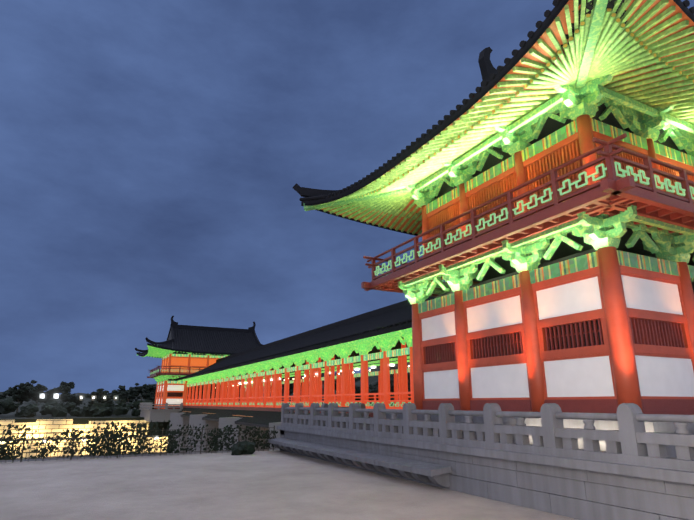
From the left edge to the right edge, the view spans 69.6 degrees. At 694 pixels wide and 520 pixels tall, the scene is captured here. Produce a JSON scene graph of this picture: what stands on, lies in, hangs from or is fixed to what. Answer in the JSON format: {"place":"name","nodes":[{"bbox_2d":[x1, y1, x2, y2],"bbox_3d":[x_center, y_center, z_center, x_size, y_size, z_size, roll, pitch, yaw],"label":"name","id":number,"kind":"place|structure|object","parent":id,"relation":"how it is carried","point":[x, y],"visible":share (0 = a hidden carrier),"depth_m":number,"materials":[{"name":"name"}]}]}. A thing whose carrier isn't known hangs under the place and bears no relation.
{"place":"outdoors","nodes":[
{"label":"outdoors","id":0,"kind":"place"},
{"bbox_2d":[0,411,169,434],"bbox_3d":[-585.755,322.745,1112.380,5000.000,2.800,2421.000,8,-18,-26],"label":"ground grass","id":1,"kind":"structure","parent":0,"point":[76,420],"depth_m":80.81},
{"bbox_2d":[139,402,182,421],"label":"abutment","id":2,"kind":"object","parent":1,"relation":"on","point":[148,413],"visible":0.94,"depth_m":76.55,"materials":[{"name":"grey stone"}]},
{"bbox_2d":[142,404,180,404],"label":"stone ledge","id":3,"kind":"object","parent":2,"relation":"on","point":[163,404],"visible":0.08,"depth_m":77.04,"materials":[{"name":"grey stone"}]},
{"bbox_2d":[167,330,240,404],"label":"dark gatehouse","id":4,"kind":"object","parent":2,"relation":"on","point":[171,393],"visible":0.17,"depth_m":85.20,"materials":[{"name":"red wood"}]},
{"bbox_2d":[147,366,240,408],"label":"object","id":5,"kind":"object","parent":4,"relation":"on","point":[156,374],"visible":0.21,"depth_m":82.49,"materials":[{"name":"red wood"}]},
{"bbox_2d":[152,366,206,370],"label":"balcony railing","id":6,"kind":"object","parent":5,"relation":"on","point":[179,366],"visible":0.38,"depth_m":82.70,"materials":[{"name":"red wood"}]},
{"bbox_2d":[150,369,178,374],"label":"balcony railing panels","id":7,"kind":"object","parent":6,"relation":"attached to","point":[154,372],"visible":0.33,"depth_m":82.18,"materials":[{"name":"green wood"}]},
{"bbox_2d":[139,328,258,352],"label":"roof tiles","id":8,"kind":"object","parent":4,"relation":"on","point":[213,340],"visible":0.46,"depth_m":88.71,"materials":[{"name":"black tile"}]},
{"bbox_2d":[144,345,263,381],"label":"brackets","id":9,"kind":"object","parent":4,"relation":"attached to","point":[153,352],"visible":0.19,"depth_m":84.63,"materials":[{"name":"green wood"}]},
{"bbox_2d":[135,316,262,357],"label":"roof ridge","id":10,"kind":"structure","parent":9,"relation":"on","point":[173,324],"depth_m":89.68,"materials":[{"name":"black tile"}]},
{"bbox_2d":[158,354,252,384],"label":"painted beam","id":11,"kind":"structure","parent":9,"relation":"on","point":[187,355],"depth_m":85.52,"materials":[{"name":"green wood"}]},
{"bbox_2d":[156,328,257,352],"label":"tiled roof","id":12,"kind":"structure","parent":4,"relation":"on","point":[210,341],"depth_m":88.52,"materials":[{"name":"black tile"}]},
{"bbox_2d":[154,354,263,408],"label":"columns","id":13,"kind":"structure","parent":4,"relation":"on","point":[165,387],"depth_m":84.32,"materials":[{"name":"red wood"}]},
{"bbox_2d":[162,358,216,372],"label":"wall","id":14,"kind":"structure","parent":13,"relation":"attached to","point":[193,361],"depth_m":85.13,"materials":[{"name":"orange wood"}]},
{"bbox_2d":[156,356,245,405],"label":"wall","id":15,"kind":"structure","parent":13,"relation":"attached to","point":[182,397],"depth_m":82.83,"materials":[{"name":"white paint"}]},
{"bbox_2d":[15,391,393,414],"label":"tree bark","id":16,"kind":"object","parent":1,"relation":"on","point":[125,395],"visible":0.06,"depth_m":101.13,"materials":[{"name":"brown plant"}]},
{"bbox_2d":[0,366,409,417],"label":"trees","id":17,"kind":"object","parent":1,"relation":"on","point":[52,406],"visible":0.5,"depth_m":94.72,"materials":[{"name":"green plant"}]},
{"bbox_2d":[0,374,391,411],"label":"trees","id":18,"kind":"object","parent":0,"point":[86,400],"depth_m":171.01,"materials":[{"name":"plant"}]},
{"bbox_2d":[0,450,577,519],"bbox_3d":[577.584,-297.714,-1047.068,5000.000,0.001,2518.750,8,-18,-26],"label":"sand ground","id":19,"kind":"structure","parent":0,"point":[272,485],"depth_m":14.13,"materials":[{"name":"beige sand"}]},
{"bbox_2d":[0,452,165,461],"bbox_3d":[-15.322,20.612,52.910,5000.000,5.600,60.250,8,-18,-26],"label":"ground stone","id":20,"kind":"object","parent":19,"relation":"on","point":[95,456],"depth_m":71.51,"materials":[{"name":"beige stone"}]},
{"bbox_2d":[0,437,167,457],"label":"bank wall","id":21,"kind":"structure","parent":20,"relation":"on","point":[61,447],"depth_m":71.27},
{"bbox_2d":[0,419,148,438],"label":"bank wall","id":22,"kind":"structure","parent":21,"relation":"on","point":[52,425],"depth_m":73.55,"materials":[{"name":"beige stone"}]},
{"bbox_2d":[0,435,167,441],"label":"bank stone","id":23,"kind":"object","parent":21,"relation":"on","point":[90,438],"depth_m":72.92,"materials":[{"name":"beige stone"}]},
{"bbox_2d":[0,423,274,462],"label":"bamboo fence","id":24,"kind":"object","parent":19,"relation":"on","point":[154,453],"visible":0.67,"depth_m":23.56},
{"bbox_2d":[0,420,277,459],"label":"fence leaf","id":25,"kind":"object","parent":19,"relation":"on","point":[5,448],"visible":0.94,"depth_m":23.32,"materials":[{"name":"green plant"}]},
{"bbox_2d":[231,440,255,454],"bbox_3d":[-5.221,9.374,24.758,1.222,0.856,1.028,8,-18,-26],"label":"bush","id":26,"kind":"object","parent":19,"relation":"on","point":[242,447],"visible":0.98,"depth_m":24.54,"materials":[{"name":"green plant"}]},
{"bbox_2d":[360,358,439,385],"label":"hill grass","id":27,"kind":"structure","parent":19,"relation":"on","point":[372,380],"depth_m":239.12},
{"bbox_2d":[267,403,693,519],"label":"terrace stone","id":28,"kind":"object","parent":19,"relation":"on","point":[627,465],"visible":0.96,"depth_m":12.30,"materials":[{"name":"grey stone"}]},
{"bbox_2d":[285,407,693,434],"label":"terrace stone","id":29,"kind":"object","parent":28,"relation":"on","point":[681,424],"visible":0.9,"depth_m":12.38,"materials":[{"name":"grey stone"}]},
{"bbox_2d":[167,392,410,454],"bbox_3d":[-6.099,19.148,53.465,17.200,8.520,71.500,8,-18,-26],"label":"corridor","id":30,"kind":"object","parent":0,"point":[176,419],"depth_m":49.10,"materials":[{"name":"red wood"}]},
{"bbox_2d":[181,415,268,427],"bbox_3d":[-14.014,17.748,55.402,2.000,0.300,61.600,8,-18,-26],"label":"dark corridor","id":31,"kind":"object","parent":30,"relation":"on","point":[252,424],"visible":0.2,"depth_m":44.64,"materials":[{"name":"grey stone"}]},
{"bbox_2d":[177,408,309,424],"bbox_3d":[-13.991,17.150,55.586,2.050,0.950,61.600,8,-18,-26],"label":"bridge underside","id":32,"kind":"object","parent":30,"relation":"on","point":[264,417],"visible":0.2,"depth_m":49.14,"materials":[{"name":"stone"}]},
{"bbox_2d":[183,406,372,416],"bbox_3d":[-6.099,16.187,54.314,10.500,0.400,71.500,8,-18,-26],"label":"bridge deck edge","id":33,"kind":"object","parent":30,"relation":"on","point":[253,408],"visible":0.21,"depth_m":51.74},
{"bbox_2d":[186,339,413,408],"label":"bridge columns","id":34,"kind":"structure","parent":33,"relation":"on","point":[311,385],"depth_m":45.19,"materials":[{"name":"red wood"}]},
{"bbox_2d":[178,328,411,384],"bbox_3d":[-6.560,12.063,55.248,11.898,1.344,73.208,8,-18,-26],"label":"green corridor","id":35,"kind":"object","parent":34,"relation":"attached to","point":[386,342],"visible":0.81,"depth_m":38.57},
{"bbox_2d":[183,337,409,378],"bbox_3d":[-6.099,10.492,55.947,13.000,2.950,74.500,8,-18,-26],"label":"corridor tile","id":36,"kind":"object","parent":35,"relation":"on","point":[376,350],"depth_m":50.96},
{"bbox_2d":[176,284,472,380],"bbox_3d":[-8.998,10.047,54.513,6.614,3.104,74.680,8,-18,-26],"label":"corridor roof","id":37,"kind":"object","parent":35,"relation":"on","point":[391,318],"visible":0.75,"depth_m":41.56,"materials":[{"name":"black tile"}]},
{"bbox_2d":[187,347,409,387],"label":"corridor beam","id":38,"kind":"structure","parent":34,"relation":"attached to","point":[390,353],"depth_m":38.77,"materials":[{"name":"green wood"}]},
{"bbox_2d":[186,402,410,406],"bbox_3d":[-10.317,15.076,52.361,0.050,0.244,71.100,8,-18,-26],"label":"corridor fretwork","id":39,"kind":"object","parent":30,"relation":"on","point":[308,403],"visible":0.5,"depth_m":39.10,"materials":[{"name":"wood"}]},
{"bbox_2d":[0,0,693,394],"label":"sky","id":40,"kind":"structure","parent":0,"point":[153,153],"materials":[{"name":"blue"}]},
{"bbox_2d":[321,0,693,255],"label":"gatehouse slat","id":41,"kind":"object","parent":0,"point":[562,155],"visible":0.12,"depth_m":16.27,"materials":[{"name":"red wood"}]},
{"bbox_2d":[359,15,693,205],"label":"rafter ends","id":42,"kind":"object","parent":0,"point":[526,87],"visible":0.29,"depth_m":14.15,"materials":[{"name":"green wood"}]},
{"bbox_2d":[412,114,693,411],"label":"columns","id":43,"kind":"structure","parent":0,"point":[625,373],"depth_m":15.07,"materials":[{"name":"red wood"}]},
{"bbox_2d":[304,0,693,304],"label":"brackets","id":44,"kind":"object","parent":43,"relation":"on","point":[581,96],"visible":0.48,"depth_m":16.28,"materials":[{"name":"green wood"}]},
{"bbox_2d":[309,0,693,234],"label":"roof eaves","id":45,"kind":"object","parent":44,"relation":"on","point":[466,122],"visible":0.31,"depth_m":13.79,"materials":[{"name":"green wood"}]},
{"bbox_2d":[292,0,693,235],"bbox_3d":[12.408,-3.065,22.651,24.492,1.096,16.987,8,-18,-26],"label":"roof tiles","id":46,"kind":"object","parent":45,"relation":"attached to","point":[589,5],"visible":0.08,"depth_m":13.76,"materials":[{"name":"black tile"}]},
{"bbox_2d":[365,8,693,195],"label":"rafters","id":47,"kind":"object","parent":45,"relation":"attached to","point":[577,31],"visible":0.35,"depth_m":13.56,"materials":[{"name":"green wood"}]},
{"bbox_2d":[568,1,593,44],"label":"gatehouse tile","id":48,"kind":"object","parent":45,"relation":"on","point":[579,25],"visible":0.06,"depth_m":12.93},
{"bbox_2d":[361,133,693,414],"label":"framework","id":49,"kind":"object","parent":43,"relation":"attached to","point":[613,194],"visible":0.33,"depth_m":14.12,"materials":[{"name":"red wood"}]},
{"bbox_2d":[364,134,693,264],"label":"balcony railing","id":50,"kind":"object","parent":49,"relation":"attached to","point":[616,147],"visible":0.69,"depth_m":14.08,"materials":[{"name":"red wood"}]},
{"bbox_2d":[374,162,693,281],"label":"balcony railing panels","id":51,"kind":"object","parent":49,"relation":"attached to","point":[622,175],"visible":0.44,"depth_m":14.04,"materials":[{"name":"green wood"}]},
{"bbox_2d":[418,118,693,312],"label":"painted beam","id":52,"kind":"structure","parent":43,"relation":"attached to","point":[585,262],"depth_m":16.42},
{"bbox_2d":[419,103,693,400],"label":"wall","id":53,"kind":"structure","parent":43,"relation":"attached to","point":[657,376],"depth_m":15.34,"materials":[{"name":"white paint"}]},
{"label":"bark","id":54,"kind":"object","parent":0,"visible":0},
{"bbox_2d":[322,384,410,405],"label":"hill","id":55,"kind":"structure","parent":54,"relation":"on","point":[373,388],"depth_m":148.50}
]}

